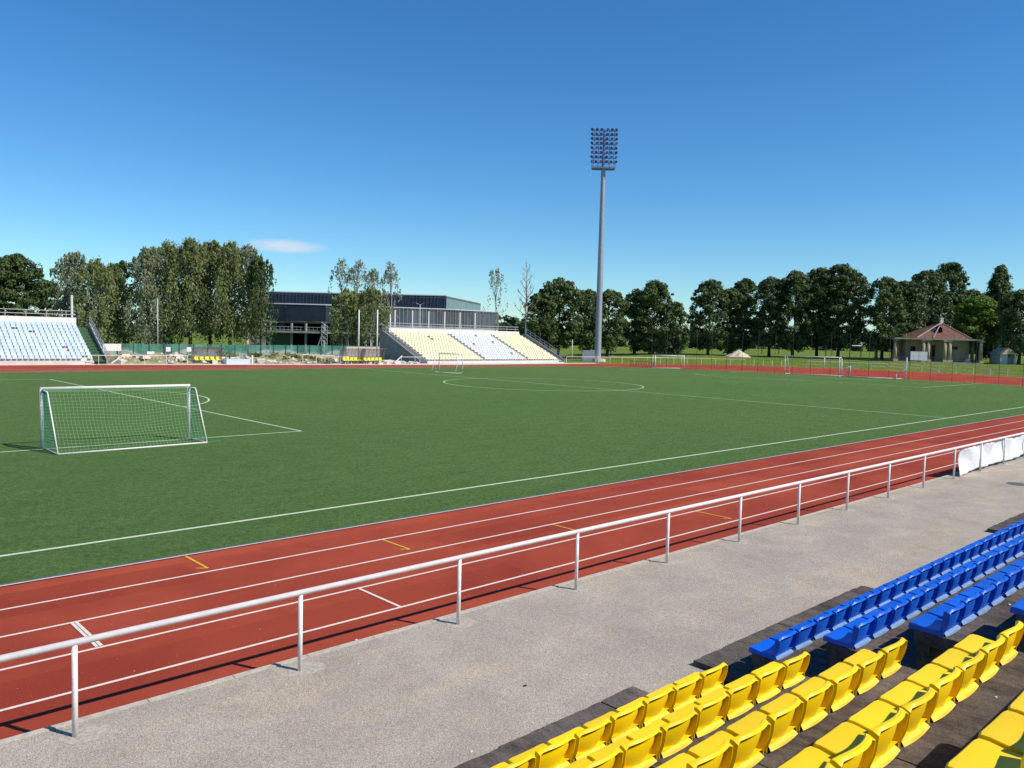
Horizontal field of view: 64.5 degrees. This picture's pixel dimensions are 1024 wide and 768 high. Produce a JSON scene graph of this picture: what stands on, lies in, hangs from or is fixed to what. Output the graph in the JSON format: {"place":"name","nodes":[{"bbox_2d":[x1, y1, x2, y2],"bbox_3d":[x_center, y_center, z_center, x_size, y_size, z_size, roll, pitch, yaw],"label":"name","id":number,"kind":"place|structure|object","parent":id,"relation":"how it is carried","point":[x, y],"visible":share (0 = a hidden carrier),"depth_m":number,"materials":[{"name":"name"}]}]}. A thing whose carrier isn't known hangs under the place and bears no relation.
{"place":"outdoors","nodes":[
{"label":"outdoors","id":0,"kind":"place"},
{"bbox_2d":[64,363,591,364],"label":"apron","id":1,"kind":"object","parent":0,"point":[337,364],"visible":0.38,"depth_m":104.06,"materials":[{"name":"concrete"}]},
{"bbox_2d":[0,366,1023,586],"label":"football pitch","id":2,"kind":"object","parent":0,"point":[362,435],"visible":0.9,"depth_m":33.69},
{"bbox_2d":[40,384,220,454],"bbox_3d":[-13.605,1.167,29.379,5.775,2.144,2.000,-2,5,-43],"label":"football goal","id":3,"kind":"object","parent":2,"relation":"on","point":[43,406],"visible":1,"depth_m":28.85,"materials":[{"name":"white paint"}]},
{"bbox_2d":[0,365,1020,556],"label":"pitch lines","id":4,"kind":"object","parent":2,"relation":"on","point":[398,497],"visible":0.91,"depth_m":26.48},
{"bbox_2d":[0,414,1022,585],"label":"drain channel","id":5,"kind":"object","parent":2,"relation":"on","point":[410,516],"visible":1,"depth_m":18.31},
{"bbox_2d":[1,366,1023,585],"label":"track kerb","id":6,"kind":"structure","parent":2,"relation":"on","point":[413,516],"depth_m":18.45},
{"bbox_2d":[651,330,1023,385],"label":"ball stop net","id":7,"kind":"object","parent":2,"relation":"on","point":[727,340],"visible":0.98,"depth_m":106.21,"materials":[{"name":"fabric"}]},
{"bbox_2d":[0,455,1023,767],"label":"walkway","id":8,"kind":"structure","parent":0,"point":[436,695],"depth_m":10.61,"materials":[{"name":"concrete"}]},
{"bbox_2d":[57,457,1023,744],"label":"post footings","id":9,"kind":"object","parent":8,"relation":"on","point":[91,733],"visible":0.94,"depth_m":10.19,"materials":[{"name":"concrete"}]},
{"bbox_2d":[0,432,1023,737],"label":"railing","id":10,"kind":"object","parent":9,"relation":"on","point":[76,642],"visible":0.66,"depth_m":11.00,"materials":[{"name":"metal"}]},
{"bbox_2d":[958,435,1023,475],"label":"tarpaulin","id":11,"kind":"object","parent":10,"relation":"attached to","point":[969,458],"visible":0.97,"depth_m":28.41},
{"bbox_2d":[454,512,1023,767],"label":"footing slabs","id":12,"kind":"structure","parent":8,"relation":"on","point":[736,657],"depth_m":10.13,"materials":[{"name":"concrete"}]},
{"bbox_2d":[0,363,1023,739],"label":"running track","id":13,"kind":"structure","parent":0,"point":[34,681],"depth_m":14.80,"materials":[{"name":"rubber"}]},
{"bbox_2d":[0,363,1023,710],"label":"track lines","id":14,"kind":"object","parent":13,"relation":"on","point":[80,627],"visible":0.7,"depth_m":14.01,"materials":[{"name":"paint"}]},
{"bbox_2d":[0,0,1023,334],"label":"sky","id":15,"kind":"structure","parent":0,"point":[447,143],"materials":[{"name":"blue"}]},
{"bbox_2d":[80,331,1017,376],"bbox_3d":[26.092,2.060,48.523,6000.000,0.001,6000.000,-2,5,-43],"label":"ground","id":16,"kind":"structure","parent":0,"point":[194,341],"depth_m":230.79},
{"bbox_2d":[0,260,19,315],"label":"broadleaf tree","id":17,"kind":"object","parent":16,"relation":"on","point":[8,293],"visible":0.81,"depth_m":127.80,"materials":[{"name":"green plant"}]},
{"bbox_2d":[0,252,56,316],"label":"broadleaf tree","id":18,"kind":"object","parent":16,"relation":"on","point":[17,266],"visible":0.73,"depth_m":130.35,"materials":[{"name":"green plant"}]},
{"bbox_2d":[0,308,107,364],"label":"grandstand","id":19,"kind":"object","parent":16,"relation":"on","point":[92,342],"visible":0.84,"depth_m":89.12,"materials":[{"name":"plastic"}]},
{"bbox_2d":[49,250,104,341],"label":"birch tree","id":20,"kind":"object","parent":16,"relation":"on","point":[70,262],"visible":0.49,"depth_m":124.29,"materials":[{"name":"green plant"}]},
{"bbox_2d":[68,255,121,342],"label":"birch tree","id":21,"kind":"object","parent":16,"relation":"on","point":[96,270],"visible":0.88,"depth_m":122.61,"materials":[{"name":"green plant"}]},
{"bbox_2d":[88,263,130,343],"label":"birch tree","id":22,"kind":"object","parent":16,"relation":"on","point":[114,268],"visible":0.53,"depth_m":126.44,"materials":[{"name":"green plant"}]},
{"bbox_2d":[109,260,147,343],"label":"broadleaf tree","id":23,"kind":"object","parent":16,"relation":"on","point":[124,267],"visible":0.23,"depth_m":141.08,"materials":[{"name":"green plant"}]},
{"bbox_2d":[123,245,176,343],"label":"birch tree","id":24,"kind":"object","parent":16,"relation":"on","point":[147,259],"visible":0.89,"depth_m":124.25,"materials":[{"name":"green plant"}]},
{"bbox_2d":[139,239,198,343],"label":"birch tree","id":25,"kind":"object","parent":16,"relation":"on","point":[167,249],"visible":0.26,"depth_m":127.44,"materials":[{"name":"green plant"}]},
{"bbox_2d":[160,236,221,343],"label":"birch tree","id":26,"kind":"object","parent":16,"relation":"on","point":[191,250],"visible":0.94,"depth_m":124.91,"materials":[{"name":"green plant"}]},
{"bbox_2d":[181,239,237,343],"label":"birch tree","id":27,"kind":"object","parent":16,"relation":"on","point":[212,246],"visible":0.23,"depth_m":129.28,"materials":[{"name":"green plant"}]},
{"bbox_2d":[101,343,354,356],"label":"fence","id":28,"kind":"object","parent":16,"relation":"on","point":[141,349],"visible":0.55,"depth_m":111.82,"materials":[{"name":"metal"}]},
{"bbox_2d":[199,239,257,344],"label":"birch tree","id":29,"kind":"object","parent":16,"relation":"on","point":[227,258],"visible":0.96,"depth_m":125.20,"materials":[{"name":"green plant"}]},
{"bbox_2d":[106,352,375,363],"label":"rubble bank","id":30,"kind":"structure","parent":16,"relation":"on","point":[162,359],"depth_m":97.23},
{"bbox_2d":[117,351,371,363],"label":"rubble","id":31,"kind":"object","parent":30,"relation":"on","point":[215,361],"visible":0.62,"depth_m":98.13,"materials":[{"name":"stone"}]},
{"bbox_2d":[219,243,268,344],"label":"birch tree","id":32,"kind":"object","parent":16,"relation":"on","point":[252,253],"visible":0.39,"depth_m":128.22,"materials":[{"name":"green plant"}]},
{"bbox_2d":[246,253,278,344],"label":"birch tree","id":33,"kind":"object","parent":16,"relation":"on","point":[255,268],"visible":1,"depth_m":125.01,"materials":[{"name":"green plant"}]},
{"bbox_2d":[328,288,370,345],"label":"birch tree","id":34,"kind":"object","parent":16,"relation":"on","point":[346,296],"visible":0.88,"depth_m":131.16,"materials":[{"name":"green plant"}]},
{"bbox_2d":[350,287,389,345],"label":"birch tree","id":35,"kind":"object","parent":16,"relation":"on","point":[373,296],"visible":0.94,"depth_m":130.60,"materials":[{"name":"green plant"}]},
{"bbox_2d":[249,291,498,345],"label":"sports hall","id":36,"kind":"structure","parent":16,"relation":"on","point":[310,311],"depth_m":165.63,"materials":[{"name":"grey metal"}]},
{"bbox_2d":[380,323,564,363],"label":"grandstand","id":37,"kind":"object","parent":16,"relation":"on","point":[395,347],"visible":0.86,"depth_m":122.55,"materials":[{"name":"plastic"}]},
{"bbox_2d":[0,321,555,358],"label":"stand seats","id":38,"kind":"object","parent":37,"relation":"on","point":[453,344],"visible":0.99,"depth_m":122.70,"materials":[{"name":"white plastic"}]},
{"bbox_2d":[0,454,1023,744],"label":"kerb edging","id":39,"kind":"object","parent":16,"relation":"on","point":[62,724],"visible":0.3,"depth_m":11.03,"materials":[{"name":"concrete"}]},
{"bbox_2d":[516,292,558,349],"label":"broadleaf tree","id":40,"kind":"object","parent":16,"relation":"on","point":[545,302],"visible":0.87,"depth_m":148.21,"materials":[{"name":"green plant"}]},
{"bbox_2d":[77,315,1016,353],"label":"distant woods","id":41,"kind":"object","parent":16,"relation":"on","point":[511,323],"visible":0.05,"depth_m":300.58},
{"bbox_2d":[536,277,584,354],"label":"broadleaf tree","id":42,"kind":"object","parent":16,"relation":"on","point":[565,294],"visible":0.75,"depth_m":153.66,"materials":[{"name":"green plant"}]},
{"bbox_2d":[582,128,617,361],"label":"floodlight mast","id":43,"kind":"object","parent":16,"relation":"on","point":[592,355],"visible":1,"depth_m":143.21,"materials":[{"name":"grey metal"}]},
{"bbox_2d":[185,329,1023,376],"bbox_3d":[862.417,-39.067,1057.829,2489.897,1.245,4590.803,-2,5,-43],"label":"grass bank","id":44,"kind":"structure","parent":0,"point":[624,354],"depth_m":151.67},
{"bbox_2d":[565,288,604,350],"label":"broadleaf tree","id":45,"kind":"object","parent":44,"relation":"on","point":[587,340],"visible":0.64,"depth_m":157.88,"materials":[{"name":"green plant"}]},
{"bbox_2d":[590,289,631,356],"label":"broadleaf tree","id":46,"kind":"object","parent":44,"relation":"on","point":[618,315],"visible":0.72,"depth_m":161.34,"materials":[{"name":"green plant"}]},
{"bbox_2d":[613,288,649,353],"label":"broadleaf tree","id":47,"kind":"object","parent":44,"relation":"on","point":[633,301],"visible":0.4,"depth_m":170.10,"materials":[{"name":"green plant"}]},
{"bbox_2d":[626,279,676,353],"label":"broadleaf tree","id":48,"kind":"object","parent":44,"relation":"on","point":[650,295],"visible":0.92,"depth_m":165.38,"materials":[{"name":"green plant"}]},
{"bbox_2d":[658,300,691,354],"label":"broadleaf tree","id":49,"kind":"object","parent":44,"relation":"on","point":[678,311],"visible":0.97,"depth_m":164.44,"materials":[{"name":"green plant"}]},
{"bbox_2d":[686,278,731,354],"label":"broadleaf tree","id":50,"kind":"object","parent":44,"relation":"on","point":[709,290],"visible":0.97,"depth_m":166.28,"materials":[{"name":"green plant"}]},
{"bbox_2d":[713,287,752,354],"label":"broadleaf tree","id":51,"kind":"object","parent":44,"relation":"on","point":[735,304],"visible":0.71,"depth_m":169.01,"materials":[{"name":"green plant"}]},
{"bbox_2d":[725,278,758,351],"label":"broadleaf tree","id":52,"kind":"object","parent":44,"relation":"on","point":[745,287],"visible":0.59,"depth_m":171.86,"materials":[{"name":"green plant"}]},
{"bbox_2d":[749,276,792,356],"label":"broadleaf tree","id":53,"kind":"object","parent":44,"relation":"on","point":[760,318],"visible":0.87,"depth_m":165.53,"materials":[{"name":"green plant"}]},
{"bbox_2d":[767,270,821,357],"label":"broadleaf tree","id":54,"kind":"object","parent":44,"relation":"on","point":[796,282],"visible":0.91,"depth_m":163.00,"materials":[{"name":"green plant"}]},
{"bbox_2d":[794,267,842,357],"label":"broadleaf tree","id":55,"kind":"object","parent":44,"relation":"on","point":[813,274],"visible":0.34,"depth_m":165.40,"materials":[{"name":"green plant"}]},
{"bbox_2d":[808,263,869,358],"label":"broadleaf tree","id":56,"kind":"object","parent":44,"relation":"on","point":[846,280],"visible":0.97,"depth_m":161.02,"materials":[{"name":"green plant"}]},
{"bbox_2d":[857,276,909,359],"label":"broadleaf tree","id":57,"kind":"object","parent":44,"relation":"on","point":[884,298],"visible":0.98,"depth_m":156.05,"materials":[{"name":"green plant"}]},
{"bbox_2d":[874,280,931,342],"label":"broadleaf tree","id":58,"kind":"object","parent":44,"relation":"on","point":[915,298],"visible":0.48,"depth_m":162.93,"materials":[{"name":"green plant"}]},
{"bbox_2d":[869,318,984,363],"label":"pavilion","id":59,"kind":"structure","parent":44,"relation":"on","point":[942,331],"depth_m":151.86,"materials":[{"name":"grey concrete"}]},
{"bbox_2d":[908,269,953,328],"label":"broadleaf tree","id":60,"kind":"object","parent":44,"relation":"on","point":[935,289],"visible":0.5,"depth_m":168.66,"materials":[{"name":"green plant"}]},
{"bbox_2d":[928,261,970,332],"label":"broadleaf tree","id":61,"kind":"object","parent":44,"relation":"on","point":[950,272],"visible":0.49,"depth_m":172.97,"materials":[{"name":"green plant"}]},
{"bbox_2d":[952,295,1002,361],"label":"broadleaf tree","id":62,"kind":"object","parent":44,"relation":"on","point":[978,306],"visible":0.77,"depth_m":158.41,"materials":[{"name":"green plant"}]},
{"bbox_2d":[970,264,1017,349],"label":"conifer tree","id":63,"kind":"object","parent":44,"relation":"on","point":[998,282],"visible":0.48,"depth_m":169.80,"materials":[{"name":"green plant"}]},
{"bbox_2d":[995,289,1023,364],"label":"broadleaf tree","id":64,"kind":"object","parent":44,"relation":"on","point":[1012,322],"visible":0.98,"depth_m":148.64,"materials":[{"name":"green plant"}]},
{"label":"stand base","id":65,"kind":"structure","parent":0,"visible":0},
{"bbox_2d":[571,651,1023,767],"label":"terrace steps","id":66,"kind":"structure","parent":65,"relation":"on","point":[942,742],"depth_m":5.98,"materials":[{"name":"concrete"}]},
{"bbox_2d":[507,735,575,767],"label":"stadium seat","id":67,"kind":"object","parent":66,"relation":"on","point":[559,754],"visible":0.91,"depth_m":7.16,"materials":[{"name":"yellow plastic"}]},
{"bbox_2d":[546,718,611,761],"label":"stadium seat","id":68,"kind":"object","parent":66,"relation":"on","point":[591,739],"visible":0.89,"depth_m":7.47,"materials":[{"name":"yellow plastic"}]},
{"bbox_2d":[564,747,623,767],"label":"stadium seat","id":69,"kind":"object","parent":66,"relation":"on","point":[613,758],"visible":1,"depth_m":6.18,"materials":[{"name":"yellow plastic"}]},
{"bbox_2d":[582,702,644,743],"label":"stadium seat","id":70,"kind":"object","parent":66,"relation":"on","point":[626,722],"visible":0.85,"depth_m":7.82,"materials":[{"name":"yellow plastic"}]},
{"bbox_2d":[587,727,662,767],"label":"stadium seat","id":71,"kind":"object","parent":66,"relation":"on","point":[641,751],"visible":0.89,"depth_m":6.46,"materials":[{"name":"yellow plastic"}]},
{"bbox_2d":[615,687,673,726],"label":"stadium seat","id":72,"kind":"object","parent":66,"relation":"on","point":[657,706],"visible":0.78,"depth_m":8.15,"materials":[{"name":"yellow plastic"}]},
{"bbox_2d":[626,710,697,757],"bbox_3d":[1.284,2.917,6.884,0.470,0.332,0.447,-2,6,-43],"label":"stadium seat","id":73,"kind":"object","parent":66,"relation":"on","point":[677,734],"visible":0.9,"depth_m":6.78,"materials":[{"name":"yellow plastic"}]},
{"bbox_2d":[645,675,701,712],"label":"stadium seat","id":74,"kind":"object","parent":66,"relation":"on","point":[686,693],"visible":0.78,"depth_m":8.49,"materials":[{"name":"yellow plastic"}]},
{"bbox_2d":[657,741,732,767],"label":"stadium seat","id":75,"kind":"object","parent":66,"relation":"on","point":[720,756],"visible":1,"depth_m":5.50,"materials":[{"name":"yellow plastic"}]},
{"bbox_2d":[661,692,729,737],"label":"stadium seat","id":76,"kind":"object","parent":66,"relation":"on","point":[711,714],"visible":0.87,"depth_m":7.13,"materials":[{"name":"yellow plastic"}]},
{"bbox_2d":[673,662,727,697],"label":"stadium seat","id":77,"kind":"object","parent":66,"relation":"on","point":[713,679],"visible":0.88,"depth_m":8.85,"materials":[{"name":"yellow plastic"}]},
{"bbox_2d":[694,677,758,719],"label":"stadium seat","id":78,"kind":"object","parent":66,"relation":"on","point":[742,698],"visible":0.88,"depth_m":7.46,"materials":[{"name":"yellow plastic"}]},
{"bbox_2d":[687,719,770,767],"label":"stadium seat","id":79,"kind":"object","parent":66,"relation":"on","point":[749,747],"visible":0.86,"depth_m":5.78,"materials":[{"name":"yellow plastic"}]},
{"bbox_2d":[723,663,785,703],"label":"stadium seat","id":80,"kind":"object","parent":66,"relation":"on","point":[770,682],"visible":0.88,"depth_m":7.80,"materials":[{"name":"yellow plastic"}]},
{"bbox_2d":[725,698,803,752],"bbox_3d":[1.935,2.550,6.186,0.470,0.332,0.447,-2,3,-44],"label":"stadium seat","id":81,"kind":"object","parent":66,"relation":"on","point":[784,722],"visible":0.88,"depth_m":6.11,"materials":[{"name":"yellow plastic"}]},
{"bbox_2d":[750,651,809,688],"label":"stadium seat","id":82,"kind":"object","parent":66,"relation":"on","point":[796,668],"visible":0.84,"depth_m":8.14,"materials":[{"name":"yellow plastic"}]},
{"bbox_2d":[759,681,833,730],"bbox_3d":[2.298,2.539,6.527,0.470,0.332,0.447,-2,4,-44],"label":"stadium seat","id":83,"kind":"object","parent":66,"relation":"on","point":[816,702],"visible":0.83,"depth_m":6.45,"materials":[{"name":"yellow plastic"}]},
{"bbox_2d":[790,665,860,711],"bbox_3d":[2.664,2.530,6.871,0.470,0.332,0.447,-2,5,-44],"label":"stadium seat","id":84,"kind":"object","parent":66,"relation":"on","point":[845,684],"visible":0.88,"depth_m":6.79,"materials":[{"name":"yellow plastic"}]},
{"bbox_2d":[778,734,875,767],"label":"stadium seat","id":85,"kind":"object","parent":66,"relation":"on","point":[860,755],"visible":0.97,"depth_m":4.84,"materials":[{"name":"yellow plastic"}]},
{"bbox_2d":[817,651,884,694],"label":"stadium seat","id":86,"kind":"object","parent":66,"relation":"on","point":[871,668],"visible":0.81,"depth_m":7.14,"materials":[{"name":"yellow plastic"}]},
{"bbox_2d":[813,707,908,767],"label":"stadium seat","id":87,"kind":"object","parent":66,"relation":"on","point":[844,737],"visible":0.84,"depth_m":5.11,"materials":[{"name":"yellow plastic"}]},
{"bbox_2d":[842,637,906,678],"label":"stadium seat","id":88,"kind":"object","parent":66,"relation":"on","point":[894,653],"visible":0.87,"depth_m":7.49,"materials":[{"name":"yellow plastic"}]},
{"bbox_2d":[847,687,937,747],"bbox_3d":[2.580,2.195,5.477,0.470,0.332,0.447,-2,5,-42],"label":"stadium seat","id":89,"kind":"object","parent":66,"relation":"on","point":[920,710],"visible":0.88,"depth_m":5.45,"materials":[{"name":"yellow plastic"}]},
{"bbox_2d":[878,667,962,722],"bbox_3d":[2.945,2.181,5.823,0.470,0.332,0.447,-2,4,-43],"label":"stadium seat","id":90,"kind":"object","parent":66,"relation":"on","point":[946,688],"visible":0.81,"depth_m":5.79,"materials":[{"name":"yellow plastic"}]},
{"bbox_2d":[905,650,985,701],"bbox_3d":[3.308,2.172,6.163,0.470,0.332,0.447,-2,5,-42],"label":"stadium seat","id":91,"kind":"object","parent":66,"relation":"on","point":[925,676],"visible":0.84,"depth_m":6.14,"materials":[{"name":"yellow plastic"}]},
{"bbox_2d":[931,635,1006,682],"bbox_3d":[3.676,2.161,6.509,0.470,0.332,0.447,-2,5,-44],"label":"stadium seat","id":92,"kind":"object","parent":66,"relation":"on","point":[949,659],"visible":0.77,"depth_m":6.48,"materials":[{"name":"yellow plastic"}]},
{"bbox_2d":[945,738,1021,767],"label":"stadium seat","id":93,"kind":"object","parent":66,"relation":"on","point":[978,753],"visible":0.95,"depth_m":4.20,"materials":[{"name":"yellow plastic"}]},
{"bbox_2d":[953,621,1023,665],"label":"stadium seat","id":94,"kind":"object","parent":66,"relation":"on","point":[971,644],"visible":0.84,"depth_m":6.82,"materials":[{"name":"yellow plastic"}]},
{"bbox_2d":[978,710,1023,755],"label":"stadium seat","id":95,"kind":"object","parent":66,"relation":"on","point":[1004,729],"visible":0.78,"depth_m":4.47,"materials":[{"name":"yellow plastic"}]},
{"bbox_2d":[751,534,1023,677],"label":"terrace steps","id":96,"kind":"structure","parent":65,"relation":"on","point":[923,649],"depth_m":9.21,"materials":[{"name":"concrete"}]},
{"bbox_2d":[748,630,797,659],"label":"stadium seat","id":97,"kind":"object","parent":96,"relation":"on","point":[781,647],"visible":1,"depth_m":9.96,"materials":[{"name":"blue plastic"}]},
{"bbox_2d":[769,621,816,649],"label":"stadium seat","id":98,"kind":"object","parent":96,"relation":"on","point":[806,633],"visible":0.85,"depth_m":10.28,"materials":[{"name":"blue plastic"}]},
{"bbox_2d":[823,616,875,648],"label":"stadium seat","id":99,"kind":"object","parent":96,"relation":"on","point":[858,635],"visible":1,"depth_m":9.25,"materials":[{"name":"blue plastic"}]},
{"bbox_2d":[843,607,892,638],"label":"stadium seat","id":100,"kind":"object","parent":96,"relation":"on","point":[883,620],"visible":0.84,"depth_m":9.59,"materials":[{"name":"blue plastic"}]},
{"bbox_2d":[861,599,909,628],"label":"stadium seat","id":101,"kind":"object","parent":96,"relation":"on","point":[900,610],"visible":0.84,"depth_m":9.92,"materials":[{"name":"blue plastic"}]},
{"bbox_2d":[908,602,966,636],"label":"stadium seat","id":102,"kind":"object","parent":96,"relation":"on","point":[948,623],"visible":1,"depth_m":8.55,"materials":[{"name":"blue plastic"}]},
{"bbox_2d":[927,592,981,624],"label":"stadium seat","id":103,"kind":"object","parent":96,"relation":"on","point":[972,603],"visible":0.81,"depth_m":8.92,"materials":[{"name":"blue plastic"}]},
{"bbox_2d":[943,584,995,615],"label":"stadium seat","id":104,"kind":"object","parent":96,"relation":"on","point":[987,596],"visible":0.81,"depth_m":9.26,"materials":[{"name":"blue plastic"}]},
{"bbox_2d":[958,576,1008,605],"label":"stadium seat","id":105,"kind":"object","parent":96,"relation":"on","point":[1001,585],"visible":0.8,"depth_m":9.62,"materials":[{"name":"blue plastic"}]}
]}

